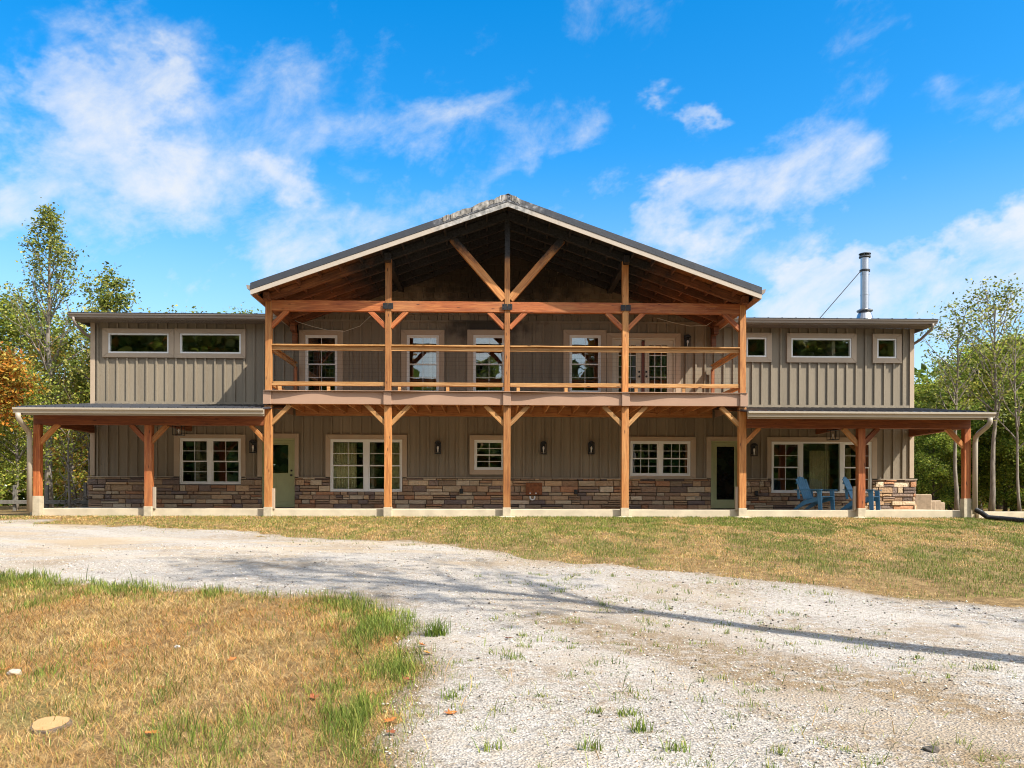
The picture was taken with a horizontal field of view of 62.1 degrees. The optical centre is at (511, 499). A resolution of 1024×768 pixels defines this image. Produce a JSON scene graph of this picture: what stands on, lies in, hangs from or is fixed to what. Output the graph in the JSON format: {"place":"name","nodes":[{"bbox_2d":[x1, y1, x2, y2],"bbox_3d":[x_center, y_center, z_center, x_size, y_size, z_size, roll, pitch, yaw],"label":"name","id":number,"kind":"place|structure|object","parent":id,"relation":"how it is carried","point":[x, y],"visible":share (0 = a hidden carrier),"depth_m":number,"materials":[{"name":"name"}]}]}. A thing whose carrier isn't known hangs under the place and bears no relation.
{"place":"outdoors","nodes":[
{"label":"outdoors","id":0,"kind":"place"},
{"bbox_2d":[0,519,1023,767],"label":"driveway","id":1,"kind":"structure","parent":0,"point":[28,535],"depth_m":6.89,"materials":[{"name":"grey gravel"}]},
{"bbox_2d":[398,609,417,618],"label":"grass tuft","id":2,"kind":"object","parent":1,"relation":"on","point":[408,615],"visible":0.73,"depth_m":8.23,"materials":[{"name":"green plant"}]},
{"bbox_2d":[412,614,452,636],"bbox_3d":[-0.666,1.088,7.433,0.396,0.220,0.379,0,0,-35],"label":"grass tuft","id":3,"kind":"object","parent":1,"relation":"on","point":[433,631],"visible":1,"depth_m":7.41,"materials":[{"name":"green plant"}]},
{"bbox_2d":[443,708,456,713],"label":"fallen leaf","id":4,"kind":"object","parent":1,"relation":"on","point":[449,711],"visible":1,"depth_m":5.23,"materials":[{"name":"orange plant"}]},
{"bbox_2d":[441,687,463,699],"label":"grass tuft","id":5,"kind":"object","parent":1,"relation":"on","point":[453,692],"visible":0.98,"depth_m":5.52,"materials":[{"name":"green plant"}]},
{"bbox_2d":[477,738,501,752],"bbox_3d":[-0.119,1.313,4.572,0.150,0.092,0.150,0,0,-19],"label":"grass tuft","id":6,"kind":"object","parent":1,"relation":"on","point":[486,747],"visible":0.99,"depth_m":4.58,"materials":[{"name":"green plant"}]},
{"bbox_2d":[500,648,525,660],"bbox_3d":[0.008,1.182,6.569,0.201,0.098,0.203,0,0,-1],"label":"grass tuft","id":7,"kind":"object","parent":1,"relation":"on","point":[520,654],"visible":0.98,"depth_m":6.54,"materials":[{"name":"green plant"}]},
{"bbox_2d":[575,732,608,751],"bbox_3d":[0.427,1.302,4.556,0.223,0.105,0.178,0,0,-1],"label":"grass tuft","id":8,"kind":"object","parent":1,"relation":"on","point":[590,745],"visible":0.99,"depth_m":4.57,"materials":[{"name":"green plant"}]},
{"bbox_2d":[582,705,604,713],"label":"grass tuft","id":9,"kind":"object","parent":1,"relation":"on","point":[600,709],"visible":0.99,"depth_m":5.22,"materials":[{"name":"green plant"}]},
{"bbox_2d":[616,705,642,716],"bbox_3d":[0.725,1.282,5.186,0.176,0.075,0.121,0,0,-1],"label":"grass tuft","id":10,"kind":"object","parent":1,"relation":"on","point":[633,712],"visible":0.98,"depth_m":5.17,"materials":[{"name":"green plant"}]},
{"bbox_2d":[624,715,657,733],"bbox_3d":[0.736,1.280,4.865,0.219,0.108,0.192,0,0,-1],"label":"grass tuft","id":11,"kind":"object","parent":1,"relation":"on","point":[643,726],"visible":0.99,"depth_m":4.87,"materials":[{"name":"green plant"}]},
{"bbox_2d":[656,735,690,752],"bbox_3d":[0.863,1.303,4.555,0.195,0.099,0.139,0,0,-1],"label":"grass tuft","id":12,"kind":"object","parent":1,"relation":"on","point":[676,746],"visible":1,"depth_m":4.55,"materials":[{"name":"green plant"}]},
{"bbox_2d":[396,560,1023,767],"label":"weeds","id":13,"kind":"object","parent":1,"relation":"on","point":[602,603],"visible":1,"depth_m":5.94,"materials":[{"name":"green plant"}]},
{"bbox_2d":[922,745,939,752],"bbox_3d":[2.277,1.356,4.616,0.083,0.049,0.073,0,0,-1],"label":"stone","id":14,"kind":"object","parent":1,"relation":"on","point":[936,749],"visible":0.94,"depth_m":4.60,"materials":[{"name":"grey stone"}]},
{"bbox_2d":[0,505,1023,767],"bbox_3d":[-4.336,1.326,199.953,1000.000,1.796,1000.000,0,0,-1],"label":"ground","id":15,"kind":"structure","parent":0,"point":[840,581],"depth_m":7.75,"materials":[{"name":"brown plant"}]},
{"bbox_2d":[6,669,21,675],"bbox_3d":[-3.583,1.245,6.128,0.103,0.056,0.084,0,0,36],"label":"stone","id":16,"kind":"object","parent":15,"relation":"on","point":[12,671],"visible":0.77,"depth_m":6.11,"materials":[{"name":"beige stone"}]},
{"bbox_2d":[0,341,54,435],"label":"maple tree","id":17,"kind":"object","parent":15,"relation":"on","point":[6,367],"visible":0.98,"depth_m":30.75,"materials":[{"name":"orange plant"}]},
{"bbox_2d":[0,282,64,486],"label":"leafy tree","id":18,"kind":"object","parent":15,"relation":"on","point":[3,301],"visible":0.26,"depth_m":39.30,"materials":[{"name":"green plant"}]},
{"bbox_2d":[0,359,76,509],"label":"leafy tree","id":19,"kind":"object","parent":15,"relation":"on","point":[15,473],"visible":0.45,"depth_m":32.50,"materials":[{"name":"green plant"}]},
{"bbox_2d":[0,483,87,510],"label":"rail fence","id":20,"kind":"object","parent":15,"relation":"on","point":[47,502],"visible":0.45,"depth_m":30.54,"materials":[{"name":"grey wood"}]},
{"bbox_2d":[0,281,88,495],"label":"leafy tree","id":21,"kind":"object","parent":15,"relation":"on","point":[41,315],"visible":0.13,"depth_m":40.99,"materials":[{"name":"green plant"}]},
{"bbox_2d":[0,327,90,507],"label":"leafy tree","id":22,"kind":"object","parent":15,"relation":"on","point":[71,467],"visible":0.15,"depth_m":36.77,"materials":[{"name":"green plant"}]},
{"bbox_2d":[30,716,72,734],"bbox_3d":[-2.728,1.352,5.026,0.248,0.077,0.246,0,10,-1],"label":"tree stump","id":23,"kind":"object","parent":15,"relation":"on","point":[45,723],"visible":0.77,"depth_m":5.01,"materials":[{"name":"beige wood"}]},
{"bbox_2d":[0,197,103,507],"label":"tall tree","id":24,"kind":"object","parent":15,"relation":"on","point":[47,213],"visible":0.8,"depth_m":35.32,"materials":[{"name":"green plant"}]},
{"bbox_2d":[25,376,89,506],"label":"leafy tree","id":25,"kind":"object","parent":15,"relation":"on","point":[77,486],"visible":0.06,"depth_m":45.85,"materials":[{"name":"green plant"}]},
{"bbox_2d":[26,459,88,507],"bbox_3d":[-15.788,-0.347,30.151,2.743,2.220,1.849,0,0,-25],"label":"shrub","id":26,"kind":"object","parent":15,"relation":"on","point":[65,494],"visible":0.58,"depth_m":30.09,"materials":[{"name":"green plant"}]},
{"bbox_2d":[48,428,88,507],"bbox_3d":[-15.708,-1.481,29.667,1.638,3.764,1.800,0,0,-15],"label":"bare sapling","id":27,"kind":"object","parent":15,"relation":"on","point":[59,470],"visible":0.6,"depth_m":29.80,"materials":[{"name":"grey plant"}]},
{"bbox_2d":[58,354,89,475],"bbox_3d":[-17.384,-3.968,38.398,6.020,8.938,5.590,0,0,34],"label":"leafy tree","id":28,"kind":"object","parent":15,"relation":"on","point":[88,400],"visible":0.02,"depth_m":37.20,"materials":[{"name":"green plant"}]},
{"bbox_2d":[69,432,89,506],"bbox_3d":[-14.823,-1.290,30.133,1.620,3.388,1.474,0,0,-39],"label":"bare sapling","id":29,"kind":"object","parent":15,"relation":"on","point":[88,461],"visible":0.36,"depth_m":30.05,"materials":[{"name":"grey plant"}]},
{"bbox_2d":[32,261,143,440],"bbox_3d":[-16.345,-4.611,34.167,5.568,10.235,4.130,0,0,-33],"label":"leafy tree","id":30,"kind":"object","parent":15,"relation":"on","point":[108,301],"visible":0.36,"depth_m":33.88,"materials":[{"name":"green plant"}]},
{"bbox_2d":[147,304,217,312],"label":"leafy tree","id":31,"kind":"object","parent":15,"relation":"on","point":[172,310],"depth_m":44.55,"materials":[{"name":"green plant"}]},
{"bbox_2d":[218,302,261,312],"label":"leafy tree","id":32,"kind":"object","parent":15,"relation":"on","point":[242,311],"depth_m":45.91,"materials":[{"name":"green plant"}]},
{"bbox_2d":[309,693,318,699],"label":"fallen leaf","id":33,"kind":"object","parent":15,"relation":"on","point":[311,695],"visible":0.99,"depth_m":5.59,"materials":[{"name":"orange plant"}]},
{"bbox_2d":[382,717,396,722],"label":"fallen leaf","id":34,"kind":"object","parent":15,"relation":"on","point":[389,719],"visible":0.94,"depth_m":5.07,"materials":[{"name":"orange plant"}]},
{"bbox_2d":[30,507,974,517],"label":"porch floor","id":35,"kind":"structure","parent":15,"relation":"on","point":[439,512],"depth_m":22.09,"materials":[{"name":"concrete"}]},
{"bbox_2d":[793,476,836,509],"bbox_3d":[8.388,-0.197,23.643,0.860,0.932,0.937,0,0,-38],"label":"adirondack chair","id":36,"kind":"object","parent":35,"relation":"on","point":[806,491],"visible":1,"depth_m":23.64,"materials":[{"name":"blue plastic"}]},
{"bbox_2d":[840,477,881,509],"bbox_3d":[9.730,-0.194,23.767,0.937,0.932,0.860,0,0,39],"label":"adirondack chair","id":37,"kind":"object","parent":35,"relation":"on","point":[870,499],"visible":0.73,"depth_m":23.73,"materials":[{"name":"blue plastic"}]},
{"bbox_2d":[915,494,931,509],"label":"stone block","id":38,"kind":"structure","parent":35,"relation":"on","point":[923,501],"depth_m":29.09,"materials":[{"name":"beige stone"}]},
{"bbox_2d":[12,193,995,517],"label":"house","id":39,"kind":"structure","parent":15,"relation":"on","point":[492,345],"depth_m":24.82,"materials":[{"name":"grey metal"}]},
{"bbox_2d":[102,328,173,357],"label":"window","id":40,"kind":"structure","parent":39,"relation":"in","point":[107,333],"depth_m":24.69,"materials":[{"name":"white plastic"}]},
{"bbox_2d":[172,426,184,435],"bbox_3d":[-9.126,-2.147,23.291,0.260,0.757,0.260,0,0,-1],"label":"hanging lantern","id":41,"kind":"object","parent":39,"relation":"hanging from","point":[175,434],"visible":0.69,"depth_m":23.27,"materials":[{"name":"black metal"}]},
{"bbox_2d":[174,328,245,358],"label":"window","id":42,"kind":"structure","parent":39,"relation":"in","point":[179,333],"depth_m":24.74,"materials":[{"name":"white plastic"}]},
{"bbox_2d":[174,434,245,483],"bbox_3d":[-8.794,-1.185,24.801,2.066,1.450,0.138,0,0,-1],"label":"window","id":43,"kind":"structure","parent":39,"relation":"in","point":[241,438],"depth_m":24.75,"materials":[{"name":"white plastic"}]},
{"bbox_2d":[249,439,256,452],"bbox_3d":[-7.524,-1.559,24.710,0.180,0.390,0.167,0,0,-1],"label":"wall lantern","id":44,"kind":"object","parent":39,"relation":"attached to","point":[254,444],"depth_m":24.75,"materials":[{"name":"black metal"}]},
{"bbox_2d":[257,433,298,506],"bbox_3d":[-6.820,-0.869,24.844,1.196,2.139,0.165,0,0,-1],"label":"door","id":45,"kind":"structure","parent":39,"relation":"in","point":[283,483],"depth_m":24.84,"materials":[{"name":"green paint"}]},
{"bbox_2d":[299,330,342,389],"bbox_3d":[-5.575,-3.967,24.876,1.266,2.000,0.138,0,0,-1],"label":"window","id":46,"kind":"structure","parent":39,"relation":"in","point":[338,335],"depth_m":24.82,"materials":[{"name":"white plastic"}]},
{"bbox_2d":[295,317,368,331],"bbox_3d":[-5.246,-5.119,24.483,2.513,0.540,0.017,0,0,-1],"label":"cable","id":47,"kind":"object","parent":39,"relation":"attached to","point":[333,330],"visible":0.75,"depth_m":24.48,"materials":[{"name":"black"}]},
{"bbox_2d":[333,443,356,488],"bbox_3d":[-4.928,-0.962,25.053,0.700,1.455,0.071,0,0,-1],"label":"curtain","id":48,"kind":"object","parent":39,"relation":"hanging from","point":[342,471],"visible":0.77,"depth_m":25.05,"materials":[{"name":"fabric"}]},
{"bbox_2d":[325,434,406,491],"bbox_3d":[-4.259,-1.078,24.907,2.366,1.666,0.138,0,0,-1],"label":"window","id":49,"kind":"structure","parent":39,"relation":"in","point":[330,438],"depth_m":24.86,"materials":[{"name":"white plastic"}]},
{"bbox_2d":[392,443,399,488],"bbox_3d":[-3.441,-0.963,25.088,0.310,1.456,0.071,0,0,-1],"label":"curtain","id":50,"kind":"object","parent":39,"relation":"hanging from","point":[395,469],"visible":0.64,"depth_m":25.08,"materials":[{"name":"green fabric"}]},
{"bbox_2d":[401,330,444,390],"bbox_3d":[-2.619,-3.978,24.946,1.274,2.005,0.138,0,0,-1],"label":"window","id":51,"kind":"structure","parent":39,"relation":"in","point":[406,335],"depth_m":24.89,"materials":[{"name":"white plastic"}]},
{"bbox_2d":[435,441,440,453],"bbox_3d":[-2.165,-1.537,24.836,0.180,0.390,0.167,0,0,-1],"label":"wall lantern","id":52,"kind":"object","parent":39,"relation":"attached to","point":[437,446],"depth_m":24.84,"materials":[{"name":"black metal"}]},
{"bbox_2d":[467,330,503,390],"bbox_3d":[-0.685,-3.985,24.992,1.259,2.009,0.138,0,0,-1],"label":"window","id":53,"kind":"structure","parent":39,"relation":"in","point":[472,335],"depth_m":24.93,"materials":[{"name":"white plastic"}]},
{"bbox_2d":[470,435,502,474],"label":"window","id":54,"kind":"structure","parent":39,"relation":"in","point":[474,439],"depth_m":24.93,"materials":[{"name":"white plastic"}]},
{"bbox_2d":[526,483,541,499],"bbox_3d":[0.640,-0.247,24.854,0.480,0.518,0.107,0,0,-1],"label":"metal cover","id":55,"kind":"object","parent":39,"relation":"attached to","point":[533,488],"visible":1,"depth_m":24.87,"materials":[{"name":"metal"}]},
{"bbox_2d":[540,441,546,453],"bbox_3d":[0.922,-1.532,24.909,0.180,0.390,0.167,0,0,-1],"label":"wall lantern","id":56,"kind":"object","parent":39,"relation":"attached to","point":[542,446],"depth_m":24.89,"materials":[{"name":"black metal"}]},
{"bbox_2d":[563,330,605,391],"bbox_3d":[2.141,-3.996,25.058,1.265,2.014,0.138,0,0,-1],"label":"window","id":57,"kind":"structure","parent":39,"relation":"in","point":[568,335],"depth_m":25.00,"materials":[{"name":"white plastic"}]},
{"bbox_2d":[588,441,594,453],"bbox_3d":[2.324,-1.534,24.942,0.180,0.390,0.167,0,0,-1],"label":"wall lantern","id":58,"kind":"object","parent":39,"relation":"attached to","point":[591,446],"depth_m":24.99,"materials":[{"name":"black metal"}]},
{"bbox_2d":[607,333,680,391],"bbox_3d":[3.876,-3.849,25.096,2.178,2.120,0.165,0,0,-1],"label":"door","id":59,"kind":"structure","parent":39,"relation":"in","point":[613,339],"depth_m":25.08,"materials":[{"name":"beige paint"}]},
{"bbox_2d":[629,437,695,477],"bbox_3d":[4.370,-1.243,25.111,2.099,1.243,0.138,0,0,-1],"label":"window","id":60,"kind":"structure","parent":39,"relation":"in","point":[690,441],"depth_m":25.06,"materials":[{"name":"white plastic"}]},
{"bbox_2d":[657,318,712,325],"bbox_3d":[5.129,-5.244,24.727,1.860,0.388,0.017,0,0,-1],"label":"cable","id":61,"kind":"object","parent":39,"relation":"attached to","point":[686,325],"visible":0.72,"depth_m":24.72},
{"bbox_2d":[684,334,690,346],"bbox_3d":[5.161,-4.663,25.009,0.180,0.390,0.167,0,0,-1],"label":"wall lantern","id":62,"kind":"object","parent":39,"relation":"attached to","point":[686,339],"depth_m":25.01,"materials":[{"name":"black metal"}]},
{"bbox_2d":[706,437,736,507],"bbox_3d":[6.294,-0.816,25.161,1.127,2.108,0.148,0,0,-1],"label":"door","id":63,"kind":"structure","parent":39,"relation":"in","point":[721,452],"depth_m":25.16,"materials":[{"name":"green paint"}]},
{"bbox_2d":[750,443,757,455],"bbox_3d":[7.130,-1.482,25.055,0.180,0.390,0.167,0,0,-1],"label":"wall lantern","id":64,"kind":"object","parent":39,"relation":"attached to","point":[752,448],"depth_m":25.04,"materials":[{"name":"black metal"}]},
{"bbox_2d":[746,333,771,361],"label":"window","id":65,"kind":"structure","parent":39,"relation":"in","point":[767,357],"depth_m":25.12,"materials":[{"name":"white plastic"}]},
{"bbox_2d":[809,451,828,489],"bbox_3d":[9.171,-0.856,25.385,0.599,1.236,0.071,0,0,-1],"label":"curtain","id":66,"kind":"object","parent":39,"relation":"hanging from","point":[817,469],"visible":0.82,"depth_m":25.38,"materials":[{"name":"green fabric"}]},
{"bbox_2d":[786,333,856,362],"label":"window","id":67,"kind":"structure","parent":39,"relation":"in","point":[851,338],"depth_m":25.16,"materials":[{"name":"white plastic"}]},
{"bbox_2d":[767,437,876,492],"bbox_3d":[9.174,-1.032,25.224,3.274,1.649,0.138,0,0,-1],"label":"window","id":68,"kind":"structure","parent":39,"relation":"in","point":[872,448],"depth_m":25.17,"materials":[{"name":"white plastic"}]},
{"bbox_2d":[827,430,839,439],"bbox_3d":[8.951,-2.073,23.717,0.260,0.804,0.260,0,0,-1],"label":"hanging lantern","id":69,"kind":"object","parent":39,"relation":"hanging from","point":[833,435],"visible":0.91,"depth_m":23.64,"materials":[{"name":"black metal"}]},
{"bbox_2d":[845,448,850,489],"bbox_3d":[10.034,-0.896,25.405,0.157,1.314,0.071,0,0,-1],"label":"curtain","id":70,"kind":"object","parent":39,"relation":"hanging from","point":[847,462],"visible":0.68,"depth_m":25.40,"materials":[{"name":"green fabric"}]},
{"bbox_2d":[872,334,901,362],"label":"window","id":71,"kind":"structure","parent":39,"relation":"in","point":[896,338],"depth_m":25.21,"materials":[{"name":"white plastic"}]},
{"bbox_2d":[0,363,1021,508],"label":"woods","id":72,"kind":"object","parent":15,"relation":"on","point":[23,496],"visible":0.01,"depth_m":51.46,"materials":[{"name":"green plant"}]},
{"bbox_2d":[0,514,1023,598],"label":"lawn grass","id":73,"kind":"structure","parent":15,"relation":"on","point":[635,520],"depth_m":16.79,"materials":[{"name":"plant"}]},
{"bbox_2d":[500,516,870,517],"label":"footings","id":74,"kind":"object","parent":15,"relation":"on","point":[631,516],"visible":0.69,"depth_m":21.90,"materials":[{"name":"concrete"}]},
{"bbox_2d":[932,501,935,509],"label":"stone block","id":75,"kind":"structure","parent":15,"relation":"on","point":[933,505],"depth_m":29.35,"materials":[{"name":"beige stone"}]},
{"bbox_2d":[932,500,940,509],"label":"stone block","id":76,"kind":"structure","parent":15,"relation":"on","point":[938,504],"depth_m":29.62,"materials":[{"name":"beige stone"}]},
{"bbox_2d":[914,372,961,493],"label":"leafy tree","id":77,"kind":"object","parent":15,"relation":"on","point":[917,394],"visible":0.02,"depth_m":41.88,"materials":[{"name":"green plant"}]},
{"bbox_2d":[941,502,944,509],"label":"stone block","id":78,"kind":"structure","parent":15,"relation":"on","point":[942,505],"depth_m":29.90,"materials":[{"name":"beige stone"}]},
{"bbox_2d":[913,432,980,509],"bbox_3d":[16.975,-1.262,34.514,2.863,4.111,3.452,0,0,-3],"label":"leafy tree","id":79,"kind":"object","parent":15,"relation":"on","point":[933,473],"visible":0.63,"depth_m":33.90,"materials":[{"name":"green plant"}]},
{"bbox_2d":[914,386,986,509],"bbox_3d":[20.126,-2.239,38.173,5.324,6.084,5.070,0,0,43],"label":"leafy tree","id":80,"kind":"object","parent":15,"relation":"on","point":[928,400],"visible":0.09,"depth_m":38.19,"materials":[{"name":"green plant"}]},
{"bbox_2d":[915,287,1010,509],"bbox_3d":[17.030,-3.588,32.452,3.031,8.260,3.467,0,0,-19],"label":"slender tree","id":81,"kind":"object","parent":15,"relation":"on","point":[956,400],"visible":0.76,"depth_m":32.38,"materials":[{"name":"green plant"}]},
{"bbox_2d":[919,405,1013,509],"bbox_3d":[18.773,-1.648,35.469,4.109,4.894,3.408,0,0,12],"label":"leafy tree","id":82,"kind":"object","parent":15,"relation":"on","point":[981,474],"visible":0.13,"depth_m":35.01,"materials":[{"name":"green plant"}]},
{"bbox_2d":[914,360,1021,509],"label":"leafy tree","id":83,"kind":"object","parent":15,"relation":"on","point":[980,499],"visible":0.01,"depth_m":40.15,"materials":[{"name":"green plant"}]},
{"bbox_2d":[923,327,1023,508],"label":"leafy tree","id":84,"kind":"object","parent":15,"relation":"on","point":[966,351],"visible":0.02,"depth_m":46.55,"materials":[{"name":"green plant"}]},
{"bbox_2d":[925,330,1023,510],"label":"leafy tree","id":85,"kind":"object","parent":15,"relation":"on","point":[988,385],"visible":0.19,"depth_m":37.44,"materials":[{"name":"green plant"}]},
{"bbox_2d":[933,273,1023,510],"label":"slender tree","id":86,"kind":"object","parent":15,"relation":"on","point":[992,496],"visible":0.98,"depth_m":30.21,"materials":[{"name":"green plant"}]},
{"bbox_2d":[959,369,1023,511],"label":"leafy tree","id":87,"kind":"object","parent":15,"relation":"on","point":[1010,453],"visible":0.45,"depth_m":33.37,"materials":[{"name":"green plant"}]},
{"bbox_2d":[960,396,1023,511],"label":"leafy tree","id":88,"kind":"object","parent":15,"relation":"on","point":[1007,473],"visible":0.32,"depth_m":33.97,"materials":[{"name":"green plant"}]},
{"bbox_2d":[974,508,1023,522],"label":"drain hose","id":89,"kind":"object","parent":15,"relation":"on","point":[982,513],"visible":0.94,"depth_m":21.30,"materials":[{"name":"black plastic"}]},
{"bbox_2d":[975,511,1023,517],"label":"kerb","id":90,"kind":"structure","parent":15,"relation":"on","point":[1014,514],"depth_m":22.26,"materials":[{"name":"concrete"}]},
{"bbox_2d":[977,321,1023,511],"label":"slender tree","id":91,"kind":"object","parent":15,"relation":"on","point":[1017,408],"visible":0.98,"depth_m":29.44,"materials":[{"name":"green plant"}]},
{"bbox_2d":[0,0,1023,497],"label":"sky","id":92,"kind":"structure","parent":0,"point":[204,150],"materials":[{"name":"blue"}]}
]}

